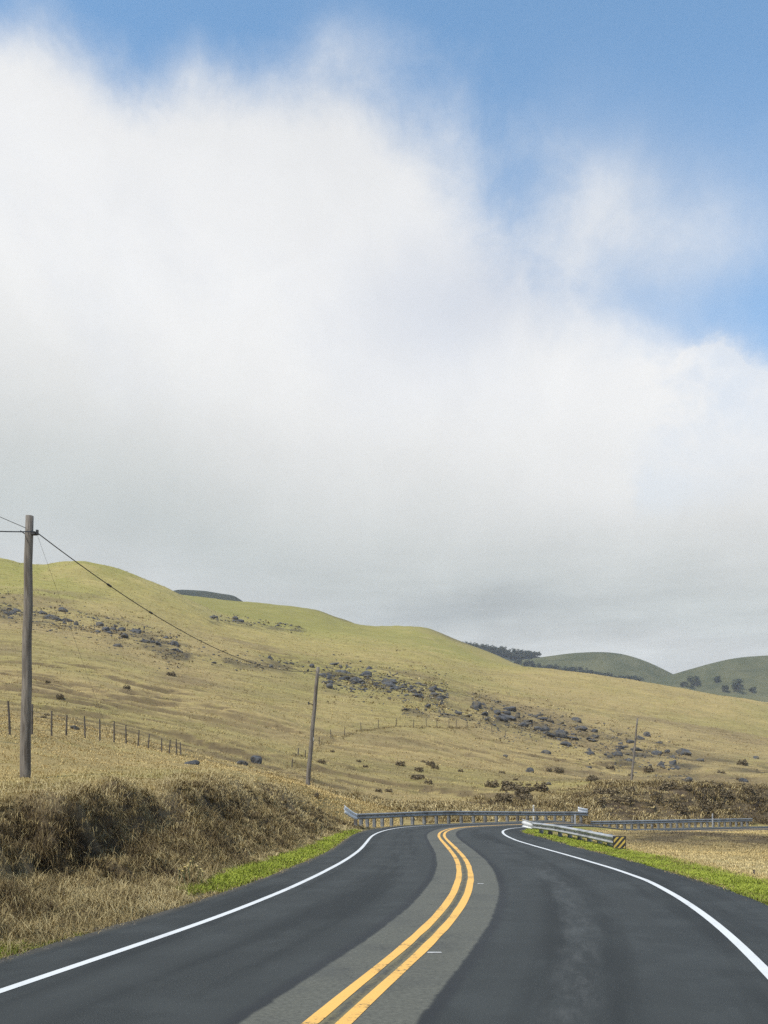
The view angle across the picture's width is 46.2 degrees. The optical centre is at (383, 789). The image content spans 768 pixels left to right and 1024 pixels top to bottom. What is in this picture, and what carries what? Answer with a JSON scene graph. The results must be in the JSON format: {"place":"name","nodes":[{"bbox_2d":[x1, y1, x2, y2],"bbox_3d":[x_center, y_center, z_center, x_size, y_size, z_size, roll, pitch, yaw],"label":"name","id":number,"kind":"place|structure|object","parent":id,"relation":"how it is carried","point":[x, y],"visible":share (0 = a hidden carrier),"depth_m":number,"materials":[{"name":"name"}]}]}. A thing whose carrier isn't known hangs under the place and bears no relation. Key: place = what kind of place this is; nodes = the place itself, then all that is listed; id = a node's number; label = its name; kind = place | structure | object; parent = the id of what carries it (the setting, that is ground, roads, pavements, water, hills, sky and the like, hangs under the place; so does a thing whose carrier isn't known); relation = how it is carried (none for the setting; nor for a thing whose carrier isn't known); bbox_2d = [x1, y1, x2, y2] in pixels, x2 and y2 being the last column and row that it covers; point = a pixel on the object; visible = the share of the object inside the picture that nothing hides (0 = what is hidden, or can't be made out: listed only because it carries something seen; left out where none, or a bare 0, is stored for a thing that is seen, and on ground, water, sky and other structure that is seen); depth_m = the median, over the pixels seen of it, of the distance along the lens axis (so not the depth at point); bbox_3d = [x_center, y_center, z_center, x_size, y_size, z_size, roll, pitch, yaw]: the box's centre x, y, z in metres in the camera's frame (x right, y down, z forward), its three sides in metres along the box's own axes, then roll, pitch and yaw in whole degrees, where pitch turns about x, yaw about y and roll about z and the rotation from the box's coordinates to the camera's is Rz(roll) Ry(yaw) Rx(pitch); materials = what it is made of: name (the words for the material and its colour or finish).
{"place":"outdoors","nodes":[
{"label":"outdoors","id":0,"kind":"place"},
{"bbox_2d":[174,590,242,601],"bbox_3d":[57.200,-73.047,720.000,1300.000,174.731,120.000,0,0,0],"label":"distant mesa","id":1,"kind":"structure","parent":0,"point":[206,594],"depth_m":719.11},
{"bbox_2d":[0,558,767,953],"bbox_3d":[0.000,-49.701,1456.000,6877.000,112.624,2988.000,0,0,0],"label":"ground","id":2,"kind":"structure","parent":0,"point":[628,700],"depth_m":145.96,"materials":[{"name":"beige plant"}]},
{"bbox_2d":[20,515,38,777],"bbox_3d":[-10.700,-3.987,27.026,0.535,8.476,0.545,0,0,-33],"label":"utility pole","id":3,"kind":"object","parent":2,"relation":"on","point":[25,734],"visible":0.92,"depth_m":26.89,"materials":[{"name":"brown wood"}]},
{"bbox_2d":[0,531,34,531],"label":"power cable","id":4,"kind":"object","parent":3,"relation":"attached to","point":[17,531],"visible":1,"depth_m":26.00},
{"bbox_2d":[38,538,122,772],"bbox_3d":[-9.806,-4.095,29.400,0.008,7.054,4.946,0,0,14],"label":"guy wire","id":5,"kind":"object","parent":3,"relation":"attached to","point":[79,653],"visible":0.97,"depth_m":29.21,"materials":[{"name":"grey metal"}]},
{"bbox_2d":[39,534,312,671],"bbox_3d":[-7.487,-7.324,43.925,0.080,1.492,34.444,0,0,10],"label":"power cable","id":6,"kind":"object","parent":3,"relation":"attached to","point":[109,585],"visible":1,"depth_m":34.24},
{"bbox_2d":[43,615,58,619],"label":"boulder","id":7,"kind":"object","parent":2,"relation":"on","point":[52,617],"visible":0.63,"depth_m":192.48,"materials":[{"name":"grey stone"}]},
{"bbox_2d":[58,607,67,611],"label":"boulder","id":8,"kind":"object","parent":2,"relation":"on","point":[60,609],"visible":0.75,"depth_m":206.33,"materials":[{"name":"grey stone"}]},
{"bbox_2d":[0,701,180,754],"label":"wire fence","id":9,"kind":"object","parent":2,"relation":"on","point":[32,729],"visible":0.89,"depth_m":49.12,"materials":[{"name":"brown wood"}]},
{"bbox_2d":[0,770,239,791],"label":"grass tussocks","id":10,"kind":"object","parent":2,"relation":"on","point":[16,788],"depth_m":17.65,"materials":[{"name":"beige plant"}]},
{"bbox_2d":[0,799,287,890],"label":"dark roots","id":11,"kind":"object","parent":2,"relation":"on","point":[6,827],"visible":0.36,"depth_m":13.80,"materials":[{"name":"brown plant"}]},
{"bbox_2d":[169,640,178,645],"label":"boulder","id":12,"kind":"object","parent":2,"relation":"on","point":[173,643],"visible":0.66,"depth_m":181.50,"materials":[{"name":"grey stone"}]},
{"bbox_2d":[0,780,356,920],"bbox_3d":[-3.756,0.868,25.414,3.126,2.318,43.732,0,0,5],"label":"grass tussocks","id":13,"kind":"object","parent":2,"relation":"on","point":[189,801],"depth_m":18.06,"materials":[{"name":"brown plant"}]},
{"bbox_2d":[0,708,360,828],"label":"pasture grass","id":14,"kind":"structure","parent":2,"relation":"on","point":[217,765],"depth_m":38.92,"materials":[{"name":"beige plant"}]},
{"bbox_2d":[0,828,361,958],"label":"green verge grass","id":15,"kind":"structure","parent":2,"relation":"on","point":[258,869],"depth_m":18.66,"materials":[{"name":"green plant"}]},
{"bbox_2d":[0,803,362,929],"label":"dead scrub","id":16,"kind":"object","parent":2,"relation":"on","point":[313,826],"visible":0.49,"depth_m":17.84,"materials":[{"name":"brown plant"}]},
{"bbox_2d":[0,765,368,956],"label":"dry bank grass","id":17,"kind":"structure","parent":2,"relation":"on","point":[154,894],"depth_m":15.92,"materials":[{"name":"brown plant"}]},
{"bbox_2d":[184,760,199,764],"bbox_3d":[-9.763,-1.287,45.496,0.697,0.379,1.137,1,10,8],"label":"boulder","id":18,"kind":"object","parent":2,"relation":"on","point":[194,762],"visible":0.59,"depth_m":45.33,"materials":[{"name":"grey stone"}]},
{"bbox_2d":[236,760,247,765],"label":"boulder","id":19,"kind":"object","parent":2,"relation":"on","point":[241,762],"visible":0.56,"depth_m":71.97,"materials":[{"name":"grey stone"}]},
{"bbox_2d":[250,755,261,763],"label":"boulder","id":20,"kind":"object","parent":2,"relation":"on","point":[255,759],"visible":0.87,"depth_m":74.01,"materials":[{"name":"grey stone"}]},
{"bbox_2d":[306,667,319,785],"bbox_3d":[-4.873,-3.987,60.935,1.046,8.725,0.470,0,0,0],"label":"utility pole","id":21,"kind":"object","parent":2,"relation":"on","point":[309,760],"visible":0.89,"depth_m":60.89,"materials":[{"name":"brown wood"}]},
{"bbox_2d":[263,772,404,827],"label":"pasture grass","id":22,"kind":"structure","parent":2,"relation":"on","point":[323,792],"depth_m":54.58,"materials":[{"name":"beige plant"}]},
{"bbox_2d":[0,591,690,789],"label":"rubble","id":23,"kind":"object","parent":2,"relation":"on","point":[370,685],"visible":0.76,"depth_m":178.61,"materials":[{"name":"grey stone"}]},
{"bbox_2d":[0,578,694,801],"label":"hillside scrub","id":24,"kind":"object","parent":2,"relation":"on","point":[369,683],"visible":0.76,"depth_m":179.83,"materials":[{"name":"grey plant"}]},
{"bbox_2d":[0,825,735,961],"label":"straggling grass","id":25,"kind":"structure","parent":2,"relation":"on","point":[216,892],"depth_m":15.38,"materials":[{"name":"green plant"}]},
{"bbox_2d":[285,724,482,767],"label":"fence line grass","id":26,"kind":"structure","parent":2,"relation":"on","point":[292,754],"depth_m":125.36,"materials":[{"name":"beige plant"}]},
{"bbox_2d":[291,718,505,767],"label":"wire fence","id":27,"kind":"object","parent":2,"relation":"on","point":[363,728],"visible":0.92,"depth_m":126.08,"materials":[{"name":"brown wood"}]},
{"bbox_2d":[395,760,405,765],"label":"dry shrub","id":28,"kind":"object","parent":2,"relation":"on","point":[401,763],"visible":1,"depth_m":99.78,"materials":[{"name":"brown plant"}]},
{"bbox_2d":[410,774,421,779],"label":"dry shrub","id":29,"kind":"object","parent":2,"relation":"on","point":[417,777],"visible":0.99,"depth_m":89.94,"materials":[{"name":"brown plant"}]},
{"bbox_2d":[414,766,423,770],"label":"dry shrub","id":30,"kind":"object","parent":2,"relation":"on","point":[419,768],"visible":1,"depth_m":98.67,"materials":[{"name":"brown plant"}]},
{"bbox_2d":[425,760,434,765],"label":"dry shrub","id":31,"kind":"object","parent":2,"relation":"on","point":[428,763],"visible":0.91,"depth_m":104.44,"materials":[{"name":"brown plant"}]},
{"bbox_2d":[344,805,588,826],"bbox_3d":[5.537,1.771,56.477,2.789,2.093,28.545,0,0,37],"label":"guard rail","id":32,"kind":"object","parent":2,"relation":"on","point":[580,813],"visible":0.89,"depth_m":56.06,"materials":[{"name":"metal"}]},
{"bbox_2d":[472,701,481,708],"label":"boulder","id":33,"kind":"object","parent":2,"relation":"on","point":[477,704],"visible":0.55,"depth_m":176.07,"materials":[{"name":"grey stone"}]},
{"bbox_2d":[484,779,498,787],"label":"dry shrub","id":34,"kind":"object","parent":2,"relation":"on","point":[488,783],"visible":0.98,"depth_m":88.72,"materials":[{"name":"brown plant"}]},
{"bbox_2d":[495,793,511,802],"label":"dry shrub","id":35,"kind":"object","parent":2,"relation":"on","point":[507,797],"visible":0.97,"depth_m":76.19,"materials":[{"name":"brown plant"}]},
{"bbox_2d":[501,716,508,721],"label":"boulder","id":36,"kind":"object","parent":2,"relation":"on","point":[505,719],"visible":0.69,"depth_m":168.54,"materials":[{"name":"grey stone"}]},
{"bbox_2d":[499,785,514,790],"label":"dry shrub","id":37,"kind":"object","parent":2,"relation":"on","point":[507,789],"visible":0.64,"depth_m":84.44,"materials":[{"name":"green plant"}]},
{"bbox_2d":[501,781,513,787],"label":"dry shrub","id":38,"kind":"object","parent":2,"relation":"on","point":[505,783],"visible":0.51,"depth_m":88.39,"materials":[{"name":"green plant"}]},
{"bbox_2d":[502,714,515,720],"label":"boulder","id":39,"kind":"object","parent":2,"relation":"on","point":[511,717],"visible":0.61,"depth_m":173.75,"materials":[{"name":"grey stone"}]},
{"bbox_2d":[503,706,516,711],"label":"boulder","id":40,"kind":"object","parent":2,"relation":"on","point":[512,708],"visible":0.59,"depth_m":186.61,"materials":[{"name":"grey stone"}]},
{"bbox_2d":[508,782,523,789],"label":"dry shrub","id":41,"kind":"object","parent":2,"relation":"on","point":[514,785],"visible":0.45,"depth_m":87.01,"materials":[{"name":"brown plant"}]},
{"bbox_2d":[513,786,529,794],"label":"dry shrub","id":42,"kind":"object","parent":2,"relation":"on","point":[525,791],"visible":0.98,"depth_m":82.39,"materials":[{"name":"brown plant"}]},
{"bbox_2d":[518,721,528,726],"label":"boulder","id":43,"kind":"object","parent":2,"relation":"on","point":[525,724],"visible":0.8,"depth_m":168.81,"materials":[{"name":"grey stone"}]},
{"bbox_2d":[518,794,531,801],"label":"dry shrub","id":44,"kind":"object","parent":2,"relation":"on","point":[520,798],"visible":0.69,"depth_m":76.84,"materials":[{"name":"brown plant"}]},
{"bbox_2d":[533,782,548,790],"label":"dry shrub","id":45,"kind":"object","parent":2,"relation":"on","point":[537,787],"visible":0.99,"depth_m":83.41,"materials":[{"name":"brown plant"}]},
{"bbox_2d":[315,776,767,827],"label":"bank grass","id":46,"kind":"structure","parent":2,"relation":"on","point":[579,798],"depth_m":76.40,"materials":[{"name":"brown plant"}]},
{"bbox_2d":[541,726,549,730],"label":"boulder","id":47,"kind":"object","parent":2,"relation":"on","point":[544,728],"visible":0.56,"depth_m":168.00,"materials":[{"name":"grey stone"}]},
{"bbox_2d":[553,767,563,772],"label":"dry shrub","id":48,"kind":"object","parent":2,"relation":"on","point":[556,770],"visible":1,"depth_m":125.80,"materials":[{"name":"brown plant"}]},
{"bbox_2d":[552,730,566,738],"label":"boulder","id":49,"kind":"object","parent":2,"relation":"on","point":[560,733],"visible":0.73,"depth_m":165.88,"materials":[{"name":"grey stone"}]},
{"bbox_2d":[560,742,571,745],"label":"boulder","id":50,"kind":"object","parent":2,"relation":"on","point":[565,743],"visible":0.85,"depth_m":154.65,"materials":[{"name":"grey stone"}]},
{"bbox_2d":[522,819,625,848],"bbox_3d":[7.560,1.888,36.781,0.852,0.981,13.912,0,0,-4],"label":"guard rail","id":51,"kind":"object","parent":2,"relation":"on","point":[618,842],"visible":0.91,"depth_m":35.59,"materials":[{"name":"metal"}]},
{"bbox_2d":[571,717,581,722],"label":"boulder","id":52,"kind":"object","parent":2,"relation":"on","point":[577,719],"visible":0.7,"depth_m":191.23,"materials":[{"name":"grey stone"}]},
{"bbox_2d":[578,726,587,730],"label":"boulder","id":53,"kind":"object","parent":2,"relation":"on","point":[583,728],"visible":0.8,"depth_m":178.18,"materials":[{"name":"grey stone"}]},
{"bbox_2d":[586,776,596,780],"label":"dry shrub","id":54,"kind":"object","parent":2,"relation":"on","point":[588,778],"visible":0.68,"depth_m":98.67,"materials":[{"name":"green plant"}]},
{"bbox_2d":[591,788,604,793],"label":"dry shrub","id":55,"kind":"object","parent":2,"relation":"on","point":[599,791],"visible":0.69,"depth_m":81.08,"materials":[{"name":"brown plant"}]},
{"bbox_2d":[593,796,605,803],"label":"dry shrub","id":56,"kind":"object","parent":2,"relation":"on","point":[601,800],"visible":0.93,"depth_m":75.96,"materials":[{"name":"brown plant"}]},
{"bbox_2d":[606,764,614,769],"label":"dry shrub","id":57,"kind":"object","parent":2,"relation":"on","point":[611,767],"visible":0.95,"depth_m":137.59,"materials":[{"name":"brown plant"}]},
{"bbox_2d":[606,787,620,794],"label":"dry shrub","id":58,"kind":"object","parent":2,"relation":"on","point":[615,791],"visible":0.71,"depth_m":80.71,"materials":[{"name":"brown plant"}]},
{"bbox_2d":[611,796,622,801],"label":"dry shrub","id":59,"kind":"object","parent":2,"relation":"on","point":[618,798],"visible":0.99,"depth_m":77.55,"materials":[{"name":"brown plant"}]},
{"bbox_2d":[613,751,622,755],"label":"boulder","id":60,"kind":"object","parent":2,"relation":"on","point":[618,753],"visible":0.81,"depth_m":155.11,"materials":[{"name":"grey stone"}]},
{"bbox_2d":[621,796,632,802],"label":"dry shrub","id":61,"kind":"object","parent":2,"relation":"on","point":[626,800],"visible":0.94,"depth_m":77.75,"materials":[{"name":"brown plant"}]},
{"bbox_2d":[622,786,636,792],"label":"dry shrub","id":62,"kind":"object","parent":2,"relation":"on","point":[629,788],"visible":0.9,"depth_m":81.33,"materials":[{"name":"brown plant"}]},
{"bbox_2d":[630,718,637,779],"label":"utility pole","id":63,"kind":"object","parent":2,"relation":"on","point":[633,759],"visible":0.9,"depth_m":115.90,"materials":[{"name":"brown wood"}]},
{"bbox_2d":[643,731,650,736],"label":"boulder","id":64,"kind":"object","parent":2,"relation":"on","point":[647,734],"visible":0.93,"depth_m":186.66,"materials":[{"name":"grey stone"}]},
{"bbox_2d":[643,766,653,771],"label":"dry shrub","id":65,"kind":"object","parent":2,"relation":"on","point":[645,768],"visible":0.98,"depth_m":141.17,"materials":[{"name":"brown plant"}]},
{"bbox_2d":[651,750,661,754],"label":"boulder","id":66,"kind":"object","parent":2,"relation":"on","point":[656,752],"visible":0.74,"depth_m":161.91,"materials":[{"name":"grey stone"}]},
{"bbox_2d":[652,791,663,796],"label":"dry shrub","id":67,"kind":"object","parent":2,"relation":"on","point":[661,794],"visible":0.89,"depth_m":80.84,"materials":[{"name":"brown plant"}]},
{"bbox_2d":[653,797,663,802],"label":"dry shrub","id":68,"kind":"object","parent":2,"relation":"on","point":[660,800],"visible":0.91,"depth_m":80.31,"materials":[{"name":"brown plant"}]},
{"bbox_2d":[556,828,767,884],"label":"field grass","id":69,"kind":"structure","parent":2,"relation":"on","point":[718,853],"depth_m":30.27,"materials":[{"name":"beige plant"}]},
{"bbox_2d":[658,786,668,790],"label":"dry shrub","id":70,"kind":"object","parent":2,"relation":"on","point":[664,788],"visible":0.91,"depth_m":83.35,"materials":[{"name":"brown plant"}]},
{"bbox_2d":[661,780,677,788],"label":"dry shrub","id":71,"kind":"object","parent":2,"relation":"on","point":[670,785],"visible":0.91,"depth_m":83.81,"materials":[{"name":"brown plant"}]},
{"bbox_2d":[591,818,751,828],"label":"guard rail","id":72,"kind":"object","parent":2,"relation":"on","point":[664,822],"visible":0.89,"depth_m":74.19,"materials":[{"name":"metal"}]},
{"bbox_2d":[666,797,676,803],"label":"dry shrub","id":73,"kind":"object","parent":2,"relation":"on","point":[673,800],"visible":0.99,"depth_m":80.99,"materials":[{"name":"brown plant"}]},
{"bbox_2d":[671,803,688,811],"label":"dry shrub","id":74,"kind":"object","parent":2,"relation":"on","point":[682,807],"visible":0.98,"depth_m":80.20,"materials":[{"name":"brown plant"}]},
{"bbox_2d":[675,748,691,755],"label":"boulder","id":75,"kind":"object","parent":2,"relation":"on","point":[682,751],"visible":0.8,"depth_m":165.67,"materials":[{"name":"grey stone"}]},
{"bbox_2d":[681,783,692,789],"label":"dry shrub","id":76,"kind":"object","parent":2,"relation":"on","point":[685,786],"visible":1,"depth_m":83.32,"materials":[{"name":"brown plant"}]},
{"bbox_2d":[696,794,708,802],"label":"dry shrub","id":77,"kind":"object","parent":2,"relation":"on","point":[705,800],"visible":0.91,"depth_m":82.74,"materials":[{"name":"brown plant"}]},
{"bbox_2d":[697,802,712,811],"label":"dry shrub","id":78,"kind":"object","parent":2,"relation":"on","point":[708,808],"visible":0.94,"depth_m":81.95,"materials":[{"name":"brown plant"}]},
{"bbox_2d":[699,790,712,798],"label":"dry shrub","id":79,"kind":"object","parent":2,"relation":"on","point":[710,793],"visible":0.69,"depth_m":83.55,"materials":[{"name":"brown plant"}]},
{"bbox_2d":[713,782,724,788],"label":"dry shrub","id":80,"kind":"object","parent":2,"relation":"on","point":[718,786],"visible":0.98,"depth_m":86.01,"materials":[{"name":"brown plant"}]},
{"bbox_2d":[712,789,727,797],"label":"dry shrub","id":81,"kind":"object","parent":2,"relation":"on","point":[722,794],"visible":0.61,"depth_m":84.61,"materials":[{"name":"brown plant"}]},
{"bbox_2d":[713,801,727,808],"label":"dry shrub","id":82,"kind":"object","parent":2,"relation":"on","point":[720,805],"visible":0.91,"depth_m":83.30,"materials":[{"name":"brown plant"}]},
{"bbox_2d":[723,790,733,796],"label":"dry shrub","id":83,"kind":"object","parent":2,"relation":"on","point":[729,793],"visible":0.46,"depth_m":85.77,"materials":[{"name":"brown plant"}]},
{"bbox_2d":[736,759,747,764],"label":"dry shrub","id":84,"kind":"object","parent":2,"relation":"on","point":[744,762],"visible":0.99,"depth_m":157.64,"materials":[{"name":"brown plant"}]},
{"bbox_2d":[738,778,748,781],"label":"boulder","id":85,"kind":"object","parent":2,"relation":"on","point":[742,780],"visible":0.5,"depth_m":129.32,"materials":[{"name":"grey stone"}]},
{"bbox_2d":[741,783,755,792],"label":"dry shrub","id":86,"kind":"object","parent":2,"relation":"on","point":[753,790],"visible":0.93,"depth_m":87.47,"materials":[{"name":"brown plant"}]},
{"bbox_2d":[0,820,767,1023],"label":"road","id":87,"kind":"structure","parent":0,"point":[534,935],"depth_m":9.59,"materials":[{"name":"grey asphalt"}]},
{"bbox_2d":[301,824,730,1023],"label":"yellow road line","id":88,"kind":"object","parent":87,"relation":"on","point":[324,1011],"visible":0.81,"depth_m":9.11,"materials":[{"name":"paint"}]},
{"bbox_2d":[335,823,738,1023],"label":"yellow road line","id":89,"kind":"object","parent":87,"relation":"on","point":[355,1012],"visible":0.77,"depth_m":9.14,"materials":[{"name":"paint"}]},
{"bbox_2d":[502,825,767,978],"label":"white road line","id":90,"kind":"object","parent":87,"relation":"on","point":[753,958],"visible":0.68,"depth_m":11.43,"materials":[{"name":"paint"}]},
{"bbox_2d":[0,0,767,673],"label":"sky","id":91,"kind":"structure","parent":0,"point":[449,318],"materials":[{"name":"white"}]},
{"bbox_2d":[495,654,538,660],"bbox_3d":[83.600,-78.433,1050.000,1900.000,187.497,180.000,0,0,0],"label":"distant ridge","id":92,"kind":"structure","parent":0,"point":[506,657],"depth_m":1046.07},
{"bbox_2d":[510,652,671,682],"bbox_3d":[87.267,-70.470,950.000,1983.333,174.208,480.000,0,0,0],"label":"distant hill","id":93,"kind":"structure","parent":0,"point":[617,664],"depth_m":932.72,"materials":[{"name":"green plant"}]},
{"bbox_2d":[462,641,541,658],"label":"wood","id":94,"kind":"object","parent":93,"relation":"on","point":[503,651],"visible":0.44,"depth_m":1045.04,"materials":[{"name":"green plant"}]},
{"bbox_2d":[522,828,767,904],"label":"green verge grass","id":95,"kind":"structure","parent":0,"point":[752,889],"depth_m":20.55,"materials":[{"name":"green plant"}]},
{"bbox_2d":[648,655,767,696],"bbox_3d":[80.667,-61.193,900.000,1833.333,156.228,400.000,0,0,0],"label":"distant hill","id":96,"kind":"structure","parent":0,"point":[751,671],"depth_m":876.48,"materials":[{"name":"green plant"}]},
{"bbox_2d":[686,675,699,685],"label":"tree","id":97,"kind":"object","parent":96,"relation":"on","point":[694,681],"visible":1,"depth_m":866.23,"materials":[{"name":"green plant"}]},
{"bbox_2d":[721,685,735,691],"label":"tree","id":98,"kind":"object","parent":96,"relation":"on","point":[724,687],"visible":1,"depth_m":848.07,"materials":[{"name":"green plant"}]},
{"bbox_2d":[731,679,743,689],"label":"tree","id":99,"kind":"object","parent":96,"relation":"on","point":[737,682],"visible":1,"depth_m":849.04,"materials":[{"name":"green plant"}]},
{"bbox_2d":[701,691,767,701],"bbox_3d":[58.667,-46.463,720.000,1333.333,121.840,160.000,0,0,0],"label":"distant hill","id":100,"kind":"structure","parent":0,"point":[761,698],"depth_m":718.61,"materials":[{"name":"plant"}]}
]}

